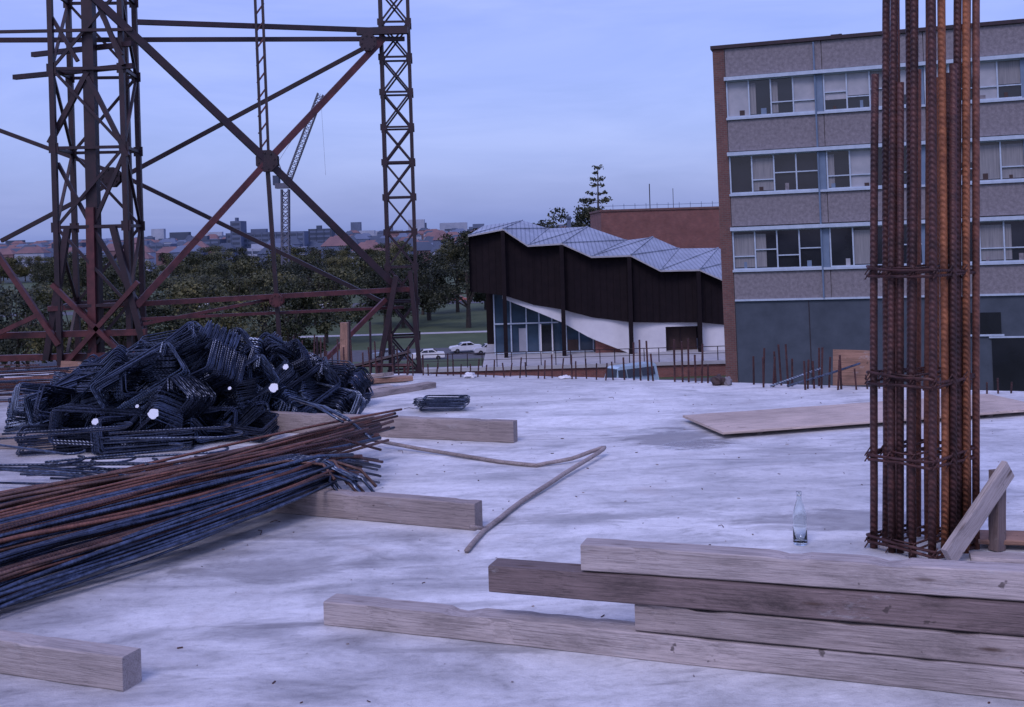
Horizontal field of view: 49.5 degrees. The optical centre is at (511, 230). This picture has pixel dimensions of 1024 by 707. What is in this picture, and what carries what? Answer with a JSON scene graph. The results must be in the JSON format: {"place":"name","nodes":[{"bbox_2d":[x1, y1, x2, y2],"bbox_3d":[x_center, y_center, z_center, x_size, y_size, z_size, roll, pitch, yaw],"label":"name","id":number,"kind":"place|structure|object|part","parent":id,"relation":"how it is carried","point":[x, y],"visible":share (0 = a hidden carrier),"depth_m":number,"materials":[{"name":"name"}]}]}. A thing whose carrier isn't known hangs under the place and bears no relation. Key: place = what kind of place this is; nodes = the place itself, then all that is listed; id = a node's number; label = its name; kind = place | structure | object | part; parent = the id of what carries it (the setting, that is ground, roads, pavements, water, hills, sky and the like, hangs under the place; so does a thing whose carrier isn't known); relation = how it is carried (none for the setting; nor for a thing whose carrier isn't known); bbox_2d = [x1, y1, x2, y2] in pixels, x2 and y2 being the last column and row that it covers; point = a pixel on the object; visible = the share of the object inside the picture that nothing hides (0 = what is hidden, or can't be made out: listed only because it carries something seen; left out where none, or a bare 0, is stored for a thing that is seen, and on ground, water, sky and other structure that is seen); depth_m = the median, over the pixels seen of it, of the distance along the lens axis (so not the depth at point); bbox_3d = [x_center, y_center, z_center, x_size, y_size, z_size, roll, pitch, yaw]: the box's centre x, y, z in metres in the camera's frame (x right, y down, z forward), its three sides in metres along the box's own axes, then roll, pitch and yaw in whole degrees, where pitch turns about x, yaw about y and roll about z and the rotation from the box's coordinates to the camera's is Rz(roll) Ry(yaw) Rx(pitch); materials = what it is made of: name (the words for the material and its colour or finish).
{"place":"outdoors","nodes":[
{"label":"outdoors","id":0,"kind":"place"},
{"bbox_2d":[0,300,483,316],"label":"park road","id":1,"kind":"structure","parent":0,"point":[71,313],"depth_m":267.22,"materials":[{"name":"grey asphalt"}]},
{"bbox_2d":[0,240,725,378],"bbox_3d":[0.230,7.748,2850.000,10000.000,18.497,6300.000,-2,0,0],"label":"ground","id":2,"kind":"structure","parent":0,"point":[448,318],"depth_m":196.23,"materials":[{"name":"green plant"}]},
{"bbox_2d":[0,281,68,368],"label":"park tree","id":3,"kind":"object","parent":2,"relation":"on","point":[19,314],"visible":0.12,"depth_m":151.37,"materials":[{"name":"green plant"}]},
{"bbox_2d":[0,281,72,366],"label":"park tree","id":4,"kind":"object","parent":2,"relation":"on","point":[16,346],"visible":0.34,"depth_m":132.77,"materials":[{"name":"green plant"}]},
{"bbox_2d":[51,239,85,247],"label":"office block","id":5,"kind":"structure","parent":2,"relation":"on","point":[82,244],"depth_m":820.00,"materials":[{"name":"grey concrete"}]},
{"bbox_2d":[36,258,102,295],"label":"park tree","id":6,"kind":"object","parent":2,"relation":"on","point":[82,274],"visible":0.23,"depth_m":237.44,"materials":[{"name":"green plant"}]},
{"bbox_2d":[18,283,124,362],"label":"park tree","id":7,"kind":"object","parent":2,"relation":"on","point":[84,326],"visible":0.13,"depth_m":123.91,"materials":[{"name":"green plant"}]},
{"bbox_2d":[80,265,160,321],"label":"park tree","id":8,"kind":"object","parent":2,"relation":"on","point":[112,274],"visible":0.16,"depth_m":190.98,"materials":[{"name":"green plant"}]},
{"bbox_2d":[55,287,202,359],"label":"park tree","id":9,"kind":"object","parent":2,"relation":"on","point":[120,340],"visible":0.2,"depth_m":117.42,"materials":[{"name":"green plant"}]},
{"bbox_2d":[103,268,157,298],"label":"park tree","id":10,"kind":"object","parent":2,"relation":"on","point":[149,275],"visible":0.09,"depth_m":227.40,"materials":[{"name":"green plant"}]},
{"bbox_2d":[144,241,176,251],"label":"office block","id":11,"kind":"structure","parent":2,"relation":"on","point":[156,247],"depth_m":850.00,"materials":[{"name":"grey concrete"}]},
{"bbox_2d":[118,272,221,331],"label":"park tree","id":12,"kind":"object","parent":2,"relation":"on","point":[163,285],"visible":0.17,"depth_m":170.35,"materials":[{"name":"green plant"}]},
{"bbox_2d":[160,269,222,313],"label":"park tree","id":13,"kind":"object","parent":2,"relation":"on","point":[207,279],"visible":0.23,"depth_m":199.82,"materials":[{"name":"green plant"}]},
{"bbox_2d":[149,278,260,341],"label":"park tree","id":14,"kind":"object","parent":2,"relation":"on","point":[190,289],"visible":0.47,"depth_m":122.09,"materials":[{"name":"green plant"}]},
{"bbox_2d":[0,0,421,373],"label":"steel tower frame","id":15,"kind":"object","parent":2,"relation":"on","point":[107,178],"visible":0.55,"depth_m":22.82,"materials":[{"name":"brown metal"}]},
{"bbox_2d":[200,236,225,245],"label":"office block","id":16,"kind":"structure","parent":2,"relation":"on","point":[207,240],"depth_m":770.00,"materials":[{"name":"grey concrete"}]},
{"bbox_2d":[194,254,272,326],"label":"park tree","id":17,"kind":"object","parent":2,"relation":"on","point":[242,266],"visible":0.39,"depth_m":191.26,"materials":[{"name":"green plant"}]},
{"bbox_2d":[0,239,468,294],"bbox_3d":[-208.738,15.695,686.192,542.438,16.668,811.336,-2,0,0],"label":"distant trees","id":18,"kind":"object","parent":2,"relation":"on","point":[189,262],"visible":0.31,"depth_m":372.65,"materials":[{"name":"green plant"}]},
{"bbox_2d":[199,258,273,295],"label":"park tree","id":19,"kind":"object","parent":2,"relation":"on","point":[218,266],"visible":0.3,"depth_m":240.38,"materials":[{"name":"green plant"}]},
{"bbox_2d":[230,218,246,248],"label":"office block","id":20,"kind":"structure","parent":2,"relation":"on","point":[237,240],"depth_m":790.00,"materials":[{"name":"concrete"}]},
{"bbox_2d":[0,348,485,368],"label":"car park","id":21,"kind":"structure","parent":2,"relation":"on","point":[356,355],"depth_m":155.46,"materials":[{"name":"grey asphalt"}]},
{"bbox_2d":[372,348,399,358],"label":"parked car","id":22,"kind":"object","parent":21,"relation":"on","point":[377,354],"visible":0.26,"depth_m":149.17,"materials":[{"name":"paint"}]},
{"bbox_2d":[410,348,445,358],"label":"parked car","id":23,"kind":"object","parent":21,"relation":"on","point":[428,351],"visible":0.47,"depth_m":147.27,"materials":[{"name":"paint"}]},
{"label":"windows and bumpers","id":24,"kind":"part","parent":23,"relation":"part of","materials":[{"name":"black glass"}]},
{"bbox_2d":[448,341,481,352],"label":"parked car","id":25,"kind":"object","parent":21,"relation":"on","point":[461,346],"visible":0.65,"depth_m":155.24,"materials":[{"name":"paint"}]},
{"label":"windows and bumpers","id":26,"kind":"part","parent":25,"relation":"part of","materials":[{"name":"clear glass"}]},
{"bbox_2d":[472,343,486,354],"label":"parked car","id":27,"kind":"object","parent":21,"relation":"on","point":[482,348],"visible":0.45,"depth_m":152.00,"materials":[{"name":"paint"}]},
{"bbox_2d":[218,267,314,332],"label":"park tree","id":28,"kind":"object","parent":2,"relation":"on","point":[262,323],"visible":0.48,"depth_m":164.02,"materials":[{"name":"green plant"}]},
{"bbox_2d":[226,229,308,247],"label":"office block","id":29,"kind":"structure","parent":2,"relation":"on","point":[263,235],"depth_m":800.00,"materials":[{"name":"grey concrete"}]},
{"bbox_2d":[237,244,309,266],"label":"office block","id":30,"kind":"structure","parent":2,"relation":"on","point":[254,249],"depth_m":640.00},
{"bbox_2d":[0,226,565,275],"bbox_3d":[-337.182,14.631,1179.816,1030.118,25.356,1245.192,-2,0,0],"label":"distant houses","id":31,"kind":"structure","parent":2,"relation":"on","point":[430,243],"depth_m":679.19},
{"bbox_2d":[3,219,575,244],"bbox_3d":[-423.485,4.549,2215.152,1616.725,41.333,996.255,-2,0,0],"label":"city skyline","id":32,"kind":"structure","parent":2,"relation":"on","point":[158,234],"depth_m":2211.04},
{"bbox_2d":[245,281,345,355],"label":"park tree","id":33,"kind":"object","parent":2,"relation":"on","point":[288,327],"visible":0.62,"depth_m":136.61,"materials":[{"name":"green plant"}]},
{"bbox_2d":[273,93,325,264],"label":"tower crane","id":34,"kind":"object","parent":2,"relation":"on","point":[278,184],"visible":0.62,"depth_m":299.17,"materials":[{"name":"grey paint"}]},
{"bbox_2d":[277,257,341,300],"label":"park tree","id":35,"kind":"object","parent":2,"relation":"on","point":[296,269],"visible":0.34,"depth_m":242.47,"materials":[{"name":"green plant"}]},
{"bbox_2d":[281,272,352,324],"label":"park tree","id":36,"kind":"object","parent":2,"relation":"on","point":[302,279],"visible":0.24,"depth_m":210.79,"materials":[{"name":"green plant"}]},
{"bbox_2d":[267,264,372,342],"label":"park tree","id":37,"kind":"object","parent":2,"relation":"on","point":[340,272],"visible":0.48,"depth_m":175.34,"materials":[{"name":"green plant"}]},
{"bbox_2d":[308,225,334,242],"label":"office block","id":38,"kind":"structure","parent":2,"relation":"on","point":[318,234],"depth_m":830.00,"materials":[{"name":"grey concrete"}]},
{"bbox_2d":[256,321,411,373],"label":"scaffold posts","id":39,"kind":"object","parent":2,"relation":"on","point":[403,365],"visible":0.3,"depth_m":16.98,"materials":[{"name":"metal"}]},
{"bbox_2d":[332,254,395,310],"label":"park tree","id":40,"kind":"object","parent":2,"relation":"on","point":[377,260],"visible":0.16,"depth_m":238.36,"materials":[{"name":"green plant"}]},
{"bbox_2d":[352,275,422,325],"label":"park tree","id":41,"kind":"object","parent":2,"relation":"on","point":[369,300],"visible":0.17,"depth_m":204.68,"materials":[{"name":"green plant"}]},
{"bbox_2d":[292,331,486,337],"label":"footpath","id":42,"kind":"structure","parent":2,"relation":"on","point":[397,333],"depth_m":187.65,"materials":[{"name":"concrete"}]},
{"bbox_2d":[360,262,446,327],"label":"park tree","id":43,"kind":"object","parent":2,"relation":"on","point":[424,297],"visible":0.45,"depth_m":198.88,"materials":[{"name":"green plant"}]},
{"bbox_2d":[392,260,458,314],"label":"park tree","id":44,"kind":"object","parent":2,"relation":"on","point":[438,283],"visible":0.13,"depth_m":229.12,"materials":[{"name":"green plant"}]},
{"bbox_2d":[397,251,462,320],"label":"park tree","id":45,"kind":"object","parent":2,"relation":"on","point":[420,258],"visible":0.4,"depth_m":213.29,"materials":[{"name":"green plant"}]},
{"bbox_2d":[429,230,471,311],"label":"park tree","id":46,"kind":"object","parent":2,"relation":"on","point":[456,253],"visible":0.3,"depth_m":233.23,"materials":[{"name":"green plant"}]},
{"bbox_2d":[427,236,485,327],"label":"park tree","id":47,"kind":"object","parent":2,"relation":"on","point":[450,290],"visible":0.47,"depth_m":194.85,"materials":[{"name":"green plant"}]},
{"bbox_2d":[448,228,485,309],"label":"park tree","id":48,"kind":"object","parent":2,"relation":"on","point":[465,232],"visible":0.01,"depth_m":238.21,"materials":[{"name":"green plant"}]},
{"bbox_2d":[0,369,1023,706],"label":"concrete slab","id":49,"kind":"structure","parent":2,"relation":"on","point":[240,619],"depth_m":5.91,"materials":[{"name":"grey concrete"}]},
{"bbox_2d":[0,433,73,448],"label":"timber bearer","id":50,"kind":"object","parent":49,"relation":"on","point":[12,442],"visible":0.2,"depth_m":9.24,"materials":[{"name":"brown wood"}]},
{"bbox_2d":[0,364,77,401],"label":"rusty bar heap","id":51,"kind":"object","parent":49,"relation":"on","point":[8,384],"visible":0.45,"depth_m":12.58,"materials":[{"name":"brown metal"}]},
{"bbox_2d":[0,630,141,691],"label":"timber beam","id":52,"kind":"structure","parent":49,"relation":"on","point":[87,663],"depth_m":4.29,"materials":[{"name":"beige wood"}]},
{"bbox_2d":[61,361,81,372],"bbox_3d":[-5.539,1.758,13.984,0.316,0.220,0.070,-2,-6,18],"label":"formwork board","id":53,"kind":"object","parent":49,"relation":"on","point":[69,363],"visible":0.43,"depth_m":13.96,"materials":[{"name":"brown wood"}]},
{"bbox_2d":[3,320,373,455],"bbox_3d":[-3.037,1.293,10.009,3.314,0.987,2.848,-2,0,0],"label":"reinforcement stirrup pile","id":54,"kind":"object","parent":49,"relation":"on","point":[186,375],"visible":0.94,"depth_m":9.45,"materials":[{"name":"black metal"}]},
{"bbox_2d":[0,397,401,609],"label":"long reinforcement bars","id":55,"kind":"object","parent":49,"relation":"on","point":[135,510],"visible":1,"depth_m":6.37,"materials":[{"name":"black metal"}]},
{"bbox_2d":[340,322,348,364],"bbox_3d":[-2.141,1.723,14.200,0.102,1.080,0.124,-1,0,0],"label":"timber post","id":56,"kind":"object","parent":49,"relation":"on","point":[344,334],"visible":0.47,"depth_m":14.14,"materials":[{"name":"brown wood"}]},
{"bbox_2d":[228,481,482,530],"bbox_3d":[-1.321,1.661,6.842,2.471,0.158,0.105,-2,0,24],"label":"timber bearer","id":57,"kind":"object","parent":49,"relation":"on","point":[436,511],"visible":0.52,"depth_m":6.52,"materials":[{"name":"brown wood"}]},
{"bbox_2d":[356,372,393,377],"bbox_3d":[-1.703,1.661,12.552,0.145,0.040,1.000,-2,-8,-45],"label":"timber plank","id":58,"kind":"object","parent":49,"relation":"on","point":[382,374],"visible":0.38,"depth_m":12.22,"materials":[{"name":"beige wood"}]},
{"bbox_2d":[369,384,393,390],"bbox_3d":[-1.825,1.723,11.800,1.124,0.034,0.185,-3,1,-21],"label":"timber plank","id":59,"kind":"object","parent":49,"relation":"on","point":[380,387],"visible":0.18,"depth_m":11.91,"materials":[{"name":"beige wood"}]},
{"bbox_2d":[359,375,412,383],"bbox_3d":[-1.827,1.669,12.150,1.481,0.053,0.126,-2,0,-12],"label":"timber plank","id":60,"kind":"object","parent":49,"relation":"on","point":[393,379],"visible":0.29,"depth_m":12.21,"materials":[{"name":"brown wood"}]},
{"bbox_2d":[375,374,407,377],"bbox_3d":[-2.075,1.726,12.476,1.834,0.053,0.165,-2,0,-17],"label":"timber plank","id":61,"kind":"object","parent":49,"relation":"on","point":[392,376],"visible":0.02,"depth_m":12.71,"materials":[{"name":"brown wood"}]},
{"bbox_2d":[267,411,517,442],"bbox_3d":[-1.112,1.647,9.345,2.448,0.173,0.099,-2,0,21],"label":"timber bearer","id":62,"kind":"object","parent":49,"relation":"on","point":[469,429],"visible":0.69,"depth_m":9.12,"materials":[{"name":"brown wood"}]},
{"bbox_2d":[365,381,435,398],"bbox_3d":[-1.290,1.709,11.775,0.145,0.061,1.181,-2,0,44],"label":"timber plank","id":63,"kind":"object","parent":49,"relation":"on","point":[402,389],"visible":0.73,"depth_m":11.84,"materials":[{"name":"brown wood"}]},
{"bbox_2d":[412,395,469,410],"bbox_3d":[-0.681,1.647,10.645,0.566,0.132,0.448,-2,0,0],"label":"stirrup bundle","id":64,"kind":"object","parent":49,"relation":"on","point":[454,402],"visible":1,"depth_m":10.52,"materials":[{"name":"black metal"}]},
{"bbox_2d":[464,372,475,377],"bbox_3d":[-0.493,1.682,12.898,0.146,0.066,0.130,-2,0,0],"label":"cement lump","id":65,"kind":"object","parent":49,"relation":"on","point":[469,375],"visible":1,"depth_m":12.86,"materials":[{"name":"white concrete"}]},
{"bbox_2d":[377,439,605,552],"bbox_3d":[-0.590,1.681,7.336,1.901,0.072,2.594,-2,0,18],"label":"bent rope rod","id":66,"kind":"object","parent":49,"relation":"on","point":[597,451],"visible":0.98,"depth_m":7.96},
{"bbox_2d":[100,385,1023,703],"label":"loose debris","id":67,"kind":"object","parent":49,"relation":"on","point":[496,557],"visible":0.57,"depth_m":6.86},
{"bbox_2d":[558,375,570,378],"bbox_3d":[0.601,1.663,12.599,0.154,0.039,0.128,-2,0,0],"label":"cement lump","id":68,"kind":"object","parent":49,"relation":"on","point":[564,377],"visible":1,"depth_m":12.56,"materials":[{"name":"white concrete"}]},
{"bbox_2d":[257,334,1012,393],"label":"starter bars","id":69,"kind":"object","parent":49,"relation":"on","point":[814,377],"visible":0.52,"depth_m":11.99,"materials":[{"name":"brown metal"}]},
{"bbox_2d":[323,538,1023,700],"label":"timber stack","id":70,"kind":"object","parent":49,"relation":"on","point":[950,626],"visible":1,"depth_m":4.20,"materials":[{"name":"brown wood"}]},
{"bbox_2d":[710,374,725,385],"bbox_3d":[2.183,1.579,11.719,0.170,0.114,0.154,-2,0,0],"label":"rubble lump","id":71,"kind":"object","parent":49,"relation":"on","point":[717,379],"visible":1,"depth_m":11.68,"materials":[{"name":"stone"}]},
{"bbox_2d":[724,376,731,385],"bbox_3d":[2.268,1.588,11.697,0.100,0.091,0.110,-2,0,0],"label":"rubble lump","id":72,"kind":"object","parent":49,"relation":"on","point":[728,380],"visible":1,"depth_m":11.66,"materials":[{"name":"grey stone"}]},
{"bbox_2d":[793,491,807,545],"bbox_3d":[1.516,1.516,5.850,0.074,0.278,0.074,-2,0,0],"label":"glass bottle","id":73,"kind":"object","parent":49,"relation":"on","point":[799,526],"visible":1,"depth_m":5.82,"materials":[{"name":"clear glass"}]},
{"bbox_2d":[833,349,869,385],"bbox_3d":[3.518,1.416,11.430,0.421,0.370,0.070,-2,-7,18],"label":"formwork board","id":74,"kind":"object","parent":49,"relation":"on","point":[851,357],"visible":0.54,"depth_m":11.40,"materials":[{"name":"brown wood"}]},
{"bbox_2d":[683,394,1023,434],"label":"plywood sheet","id":75,"kind":"object","parent":49,"relation":"on","point":[736,422],"visible":0.61,"depth_m":9.37,"materials":[{"name":"beige wood"}]},
{"bbox_2d":[864,0,979,558],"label":"rebar column cage","id":76,"kind":"object","parent":49,"relation":"on","point":[946,270],"visible":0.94,"depth_m":5.63,"materials":[{"name":"brown metal"}]},
{"bbox_2d":[941,461,1023,563],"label":"timber offcuts","id":77,"kind":"object","parent":49,"relation":"on","point":[989,502],"visible":0.94,"depth_m":5.55,"materials":[{"name":"brown wood"}]},
{"bbox_2d":[532,220,584,227],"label":"park tree","id":78,"kind":"object","parent":2,"relation":"on","point":[541,223],"visible":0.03,"depth_m":216.13,"materials":[{"name":"green plant"}]},
{"bbox_2d":[566,216,571,227],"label":"vent chimney","id":79,"kind":"object","parent":2,"relation":"on","point":[568,218],"visible":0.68,"depth_m":118.00,"materials":[{"name":"grey metal"}]},
{"bbox_2d":[547,203,591,227],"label":"park tree","id":80,"kind":"object","parent":2,"relation":"on","point":[576,217],"visible":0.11,"depth_m":221.29,"materials":[{"name":"green plant"}]},
{"bbox_2d":[424,220,725,377],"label":"folded roof pavilion","id":81,"kind":"structure","parent":2,"relation":"on","point":[586,288],"depth_m":85.31,"materials":[{"name":"metal"}]},
{"bbox_2d":[423,346,724,367],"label":"terrace railing","id":82,"kind":"object","parent":81,"relation":"on","point":[526,358],"visible":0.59,"depth_m":79.10,"materials":[{"name":"metal"}]},
{"bbox_2d":[578,164,612,226],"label":"norfolk island pine","id":83,"kind":"object","parent":2,"relation":"on","point":[591,201],"visible":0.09,"depth_m":129.92,"materials":[{"name":"green plant"}]},
{"bbox_2d":[589,184,720,248],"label":"red brick hall","id":84,"kind":"structure","parent":2,"relation":"on","point":[688,227],"depth_m":110.00,"materials":[{"name":"brick"}]},
{"bbox_2d":[712,36,1023,382],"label":"trim","id":85,"kind":"structure","parent":2,"relation":"on","point":[726,242],"depth_m":49.94,"materials":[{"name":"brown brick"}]},
{"bbox_2d":[812,34,841,296],"bbox_3d":[14.306,-2.985,49.632,0.569,11.815,2.715,-2,0,34],"label":"downpipe","id":86,"kind":"object","parent":85,"relation":"attached to","point":[818,166],"visible":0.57,"depth_m":48.63,"materials":[{"name":"metal"}]},
{"bbox_2d":[710,19,1023,50],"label":"parapet cap","id":87,"kind":"object","parent":85,"relation":"on","point":[865,34],"visible":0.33,"depth_m":48.47,"materials":[{"name":"paint"}]},
{"bbox_2d":[724,53,1023,300],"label":"ledges","id":88,"kind":"object","parent":85,"relation":"attached to","point":[875,67],"visible":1,"depth_m":48.43,"materials":[{"name":"grey concrete"}]},
{"bbox_2d":[725,23,1023,299],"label":"aggregate panels","id":89,"kind":"object","parent":85,"relation":"attached to","point":[996,119],"visible":0.72,"depth_m":48.59,"materials":[{"name":"grey concrete"}]},
{"bbox_2d":[726,58,1023,269],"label":"windows","id":90,"kind":"structure","parent":85,"relation":"attached to","point":[1001,240],"depth_m":48.64,"materials":[{"name":"white glass"}]},
{"bbox_2d":[735,295,1023,390],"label":"base wall","id":91,"kind":"structure","parent":2,"relation":"on","point":[804,330],"depth_m":48.68,"materials":[{"name":"grey concrete"}]},
{"bbox_2d":[0,0,1023,242],"label":"sky","id":92,"kind":"structure","parent":0,"point":[515,103],"materials":[{"name":"blue"}]},
{"bbox_2d":[659,377,724,381],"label":"service road","id":93,"kind":"structure","parent":0,"point":[693,379],"depth_m":77.51,"materials":[{"name":"grey asphalt"}]},
{"bbox_2d":[604,362,658,379],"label":"parked van","id":94,"kind":"object","parent":93,"relation":"on","point":[617,371],"visible":0.16,"depth_m":70.52,"materials":[{"name":"paint"}]},
{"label":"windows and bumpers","id":95,"kind":"part","parent":94,"relation":"part of","materials":[{"name":"black glass"}]}
]}

